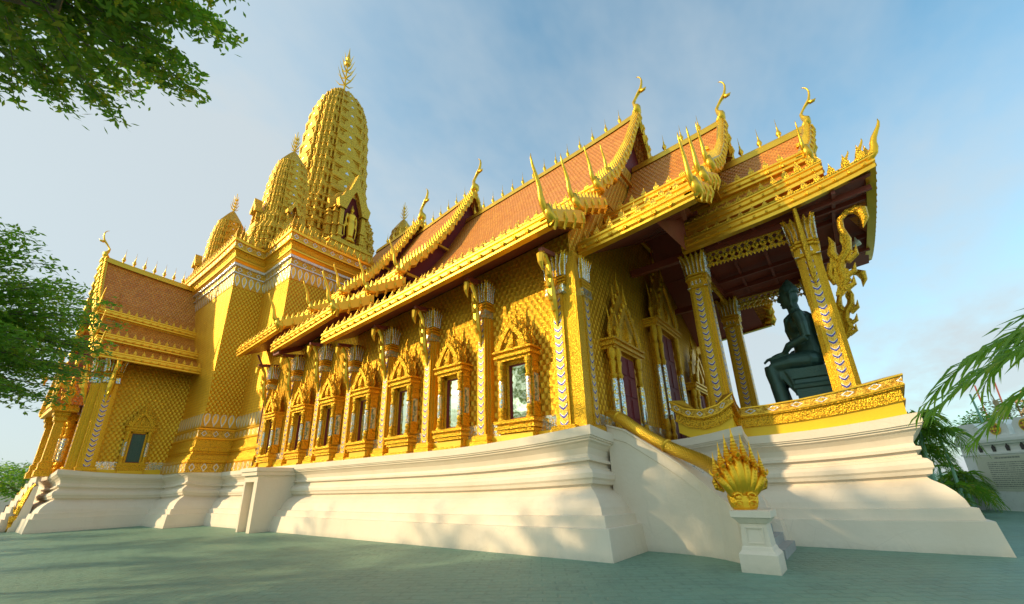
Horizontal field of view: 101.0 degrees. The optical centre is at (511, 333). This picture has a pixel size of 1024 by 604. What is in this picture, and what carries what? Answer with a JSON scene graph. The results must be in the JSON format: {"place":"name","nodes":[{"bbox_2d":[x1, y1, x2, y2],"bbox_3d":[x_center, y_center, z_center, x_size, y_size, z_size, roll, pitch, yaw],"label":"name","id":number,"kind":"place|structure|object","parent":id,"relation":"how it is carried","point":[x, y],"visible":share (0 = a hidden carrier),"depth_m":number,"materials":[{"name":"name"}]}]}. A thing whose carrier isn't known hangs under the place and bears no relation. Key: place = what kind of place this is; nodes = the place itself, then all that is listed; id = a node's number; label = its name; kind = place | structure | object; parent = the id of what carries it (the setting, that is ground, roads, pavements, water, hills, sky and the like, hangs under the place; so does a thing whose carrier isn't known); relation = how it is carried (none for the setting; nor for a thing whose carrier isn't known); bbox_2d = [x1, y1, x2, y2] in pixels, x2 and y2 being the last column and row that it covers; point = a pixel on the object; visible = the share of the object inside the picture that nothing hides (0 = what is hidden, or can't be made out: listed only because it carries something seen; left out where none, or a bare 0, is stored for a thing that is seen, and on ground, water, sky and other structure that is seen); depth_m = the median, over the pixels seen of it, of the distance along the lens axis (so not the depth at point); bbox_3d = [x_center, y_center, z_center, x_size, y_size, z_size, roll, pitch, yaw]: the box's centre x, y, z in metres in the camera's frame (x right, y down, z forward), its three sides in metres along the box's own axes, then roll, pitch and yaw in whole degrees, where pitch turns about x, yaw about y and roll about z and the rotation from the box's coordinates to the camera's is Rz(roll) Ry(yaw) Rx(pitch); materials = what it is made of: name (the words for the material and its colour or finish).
{"place":"outdoors","nodes":[
{"label":"outdoors","id":0,"kind":"place"},
{"bbox_2d":[0,481,28,513],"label":"battlement wall","id":1,"kind":"structure","parent":0,"point":[3,504],"depth_m":47.12,"materials":[{"name":"beige paint"}]},
{"bbox_2d":[0,473,1023,603],"bbox_3d":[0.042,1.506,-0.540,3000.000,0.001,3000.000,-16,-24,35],"label":"ground","id":2,"kind":"structure","parent":0,"point":[178,565],"depth_m":8.03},
{"bbox_2d":[0,458,26,486],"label":"tree","id":3,"kind":"object","parent":2,"relation":"on","point":[9,469],"visible":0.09,"depth_m":60.00,"materials":[{"name":"green plant"}]},
{"bbox_2d":[0,460,38,501],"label":"garden tree","id":4,"kind":"object","parent":2,"relation":"on","point":[6,488],"visible":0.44,"depth_m":36.39,"materials":[{"name":"green plant"}]},
{"bbox_2d":[0,477,39,531],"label":"entrance steps","id":5,"kind":"structure","parent":2,"relation":"on","point":[16,511],"depth_m":22.18,"materials":[{"name":"beige paint"}]},
{"bbox_2d":[0,217,129,415],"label":"shade tree","id":6,"kind":"object","parent":2,"relation":"on","point":[20,354],"visible":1,"depth_m":7.60,"materials":[{"name":"green plant"}]},
{"bbox_2d":[0,0,249,133],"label":"shade tree","id":7,"kind":"object","parent":2,"relation":"on","point":[119,24],"visible":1,"depth_m":5.97,"materials":[{"name":"green plant"}]},
{"bbox_2d":[15,50,1016,562],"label":"temple","id":8,"kind":"structure","parent":2,"relation":"on","point":[467,372],"depth_m":15.93,"materials":[{"name":"gold paint"}]},
{"bbox_2d":[24,348,91,478],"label":"stair pavilion","id":9,"kind":"structure","parent":8,"relation":"on","point":[55,418],"depth_m":24.04,"materials":[{"name":"gold metal"}]},
{"bbox_2d":[51,413,79,472],"bbox_3d":[-26.782,5.286,25.477,2.684,6.589,0.840,-16,-24,35],"label":"door","id":10,"kind":"structure","parent":8,"relation":"in","point":[65,439],"depth_m":24.43,"materials":[{"name":"gold metal"}]},
{"bbox_2d":[114,399,158,473],"bbox_3d":[-22.033,6.069,24.922,0.341,4.416,1.451,-16,-24,35],"label":"window","id":11,"kind":"structure","parent":8,"relation":"in","point":[134,450],"depth_m":24.75,"materials":[{"name":"gold metal"}]},
{"bbox_2d":[235,467,295,532],"bbox_3d":[-10.924,7.356,18.768,1.720,2.600,1.880,-16,-24,35],"label":"plinth doorway","id":12,"kind":"structure","parent":8,"relation":"in","point":[265,489],"depth_m":18.35,"materials":[{"name":"beige paint"}]},
{"bbox_2d":[256,384,284,466],"bbox_3d":[-12.641,4.780,22.208,1.373,4.461,0.570,-16,-24,35],"label":"window","id":13,"kind":"structure","parent":8,"relation":"in","point":[273,417],"depth_m":21.96,"materials":[{"name":"gold metal"}]},
{"bbox_2d":[283,375,314,465],"bbox_3d":[-10.246,4.084,20.453,1.373,4.461,0.570,-16,-24,35],"label":"window","id":14,"kind":"structure","parent":8,"relation":"in","point":[302,410],"depth_m":20.20,"materials":[{"name":"gold metal"}]},
{"bbox_2d":[311,365,344,462],"bbox_3d":[-8.165,3.478,18.928,1.373,4.461,0.570,-16,-24,35],"label":"window","id":15,"kind":"structure","parent":8,"relation":"in","point":[331,403],"depth_m":18.69,"materials":[{"name":"gold metal"}]},
{"bbox_2d":[343,206,356,243],"bbox_3d":[-14.898,-10.129,38.996,1.042,4.070,1.042,1,-20,-7],"label":"standing buddha statue","id":16,"kind":"object","parent":8,"relation":"in","point":[350,222],"visible":0.93,"depth_m":38.62,"materials":[{"name":"gold metal"}]},
{"bbox_2d":[344,353,380,459],"bbox_3d":[-6.124,2.885,17.431,1.373,4.461,0.570,-16,-24,35],"label":"window","id":17,"kind":"structure","parent":8,"relation":"in","point":[365,394],"depth_m":17.20,"materials":[{"name":"gold metal"}]},
{"bbox_2d":[384,339,421,455],"bbox_3d":[-4.098,2.295,15.946,1.373,4.461,0.570,-16,-24,35],"label":"window","id":18,"kind":"structure","parent":8,"relation":"in","point":[404,382],"depth_m":15.72,"materials":[{"name":"gold metal"}]},
{"bbox_2d":[432,322,472,450],"bbox_3d":[-2.040,1.697,14.439,1.373,4.461,0.570,-16,-24,35],"label":"window","id":19,"kind":"structure","parent":8,"relation":"in","point":[453,373],"depth_m":14.22,"materials":[{"name":"gold metal"}]},
{"bbox_2d":[492,301,542,441],"bbox_3d":[0.137,1.060,12.832,1.483,4.461,0.589,-16,-24,35],"label":"window","id":20,"kind":"structure","parent":8,"relation":"in","point":[516,353],"depth_m":12.63,"materials":[{"name":"gold metal"}]},
{"bbox_2d":[600,272,649,429],"bbox_3d":[3.753,0.635,14.055,0.525,6.275,2.440,-16,-24,35],"label":"door","id":21,"kind":"structure","parent":8,"relation":"in","point":[622,346],"depth_m":13.75,"materials":[{"name":"gold metal"}]},
{"bbox_2d":[643,250,687,439],"bbox_3d":[6.449,0.319,17.762,0.636,9.231,2.900,-16,-24,35],"label":"door","id":22,"kind":"structure","parent":8,"relation":"in","point":[662,327],"depth_m":17.21,"materials":[{"name":"gold metal"}]},
{"bbox_2d":[685,334,709,409],"bbox_3d":[9.104,2.797,20.499,0.525,6.275,2.440,-16,-24,35],"label":"door","id":23,"kind":"structure","parent":8,"relation":"in","point":[697,389],"depth_m":20.30,"materials":[{"name":"gold metal"}]},
{"bbox_2d":[790,364,832,398],"bbox_3d":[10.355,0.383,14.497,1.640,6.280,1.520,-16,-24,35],"label":"throne","id":24,"kind":"object","parent":8,"relation":"on","point":[812,381],"visible":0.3,"depth_m":13.67,"materials":[{"name":"green stone"}]},
{"bbox_2d":[764,279,824,402],"bbox_3d":[9.809,0.606,14.877,1.943,5.283,1.865,-16,-24,35],"label":"buddha statue","id":25,"kind":"object","parent":24,"relation":"on","point":[800,332],"visible":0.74,"depth_m":14.38,"materials":[{"name":"green metal"}]},
{"bbox_2d":[606,425,796,575],"bbox_3d":[4.261,3.613,10.257,3.835,3.100,3.702,-16,-24,35],"label":"side stair","id":26,"kind":"object","parent":2,"relation":"on","point":[677,505],"visible":0.82,"depth_m":9.87,"materials":[{"name":"concrete"}]},
{"bbox_2d":[604,409,768,509],"bbox_3d":[3.922,2.754,10.000,1.120,2.501,4.148,6,-21,-21],"label":"naga statue","id":27,"kind":"object","parent":26,"relation":"on","point":[734,472],"visible":1,"depth_m":8.32,"materials":[{"name":"gold metal"}]},
{"bbox_2d":[907,409,1010,515],"bbox_3d":[17.115,5.649,17.066,2.936,5.047,3.627,1,-20,-8],"label":"areca palm","id":28,"kind":"object","parent":2,"relation":"on","point":[933,433],"visible":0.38,"depth_m":16.84,"materials":[{"name":"green plant"}]},
{"bbox_2d":[909,308,1023,457],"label":"areca palm","id":29,"kind":"object","parent":2,"relation":"on","point":[1006,353],"visible":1,"depth_m":4.85,"materials":[{"name":"green plant"}]},
{"bbox_2d":[933,462,1002,512],"bbox_3d":[19.573,6.916,18.626,2.860,2.487,2.976,-16,-24,35],"label":"areca palm","id":30,"kind":"object","parent":2,"relation":"on","point":[968,477],"visible":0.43,"depth_m":18.30,"materials":[{"name":"green plant"}]},
{"bbox_2d":[951,478,987,509],"bbox_3d":[20.874,7.286,19.420,1.000,1.500,0.975,-16,-24,35],"label":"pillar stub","id":31,"kind":"object","parent":2,"relation":"on","point":[978,506],"visible":0.09,"depth_m":18.82,"materials":[{"name":"concrete"}]},
{"bbox_2d":[953,408,1016,434],"bbox_3d":[27.045,6.719,23.544,3.454,5.046,3.272,0,-20,-4],"label":"garden shrub","id":32,"kind":"object","parent":2,"relation":"on","point":[978,419],"visible":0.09,"depth_m":24.19,"materials":[{"name":"green plant"}]},
{"bbox_2d":[963,395,1023,423],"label":"garden shrub","id":33,"kind":"object","parent":2,"relation":"on","point":[1010,414],"visible":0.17,"depth_m":27.20,"materials":[{"name":"green plant"}]},
{"bbox_2d":[974,383,1023,415],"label":"scaffold","id":34,"kind":"object","parent":2,"relation":"on","point":[999,397],"visible":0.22,"depth_m":38.53,"materials":[{"name":"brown wood"}]},
{"bbox_2d":[0,0,1023,473],"label":"sky","id":35,"kind":"structure","parent":0,"point":[442,87],"materials":[{"name":"blue"}]},
{"bbox_2d":[969,394,983,421],"bbox_3d":[25.096,5.918,22.011,0.263,5.603,0.137,-16,-24,35],"label":"bamboo pole","id":36,"kind":"object","parent":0,"point":[977,410],"visible":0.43,"depth_m":22.67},
{"bbox_2d":[951,416,1023,511],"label":"inscribed wall","id":37,"kind":"structure","parent":0,"point":[1001,465],"depth_m":18.21,"materials":[{"name":"white paint"}]},
{"bbox_2d":[986,386,1006,419],"bbox_3d":[23.892,5.239,20.023,0.376,5.604,0.250,-16,-24,35],"label":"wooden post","id":38,"kind":"object","parent":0,"point":[995,402],"visible":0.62,"depth_m":20.68,"materials":[{"name":"wood"}]}
]}

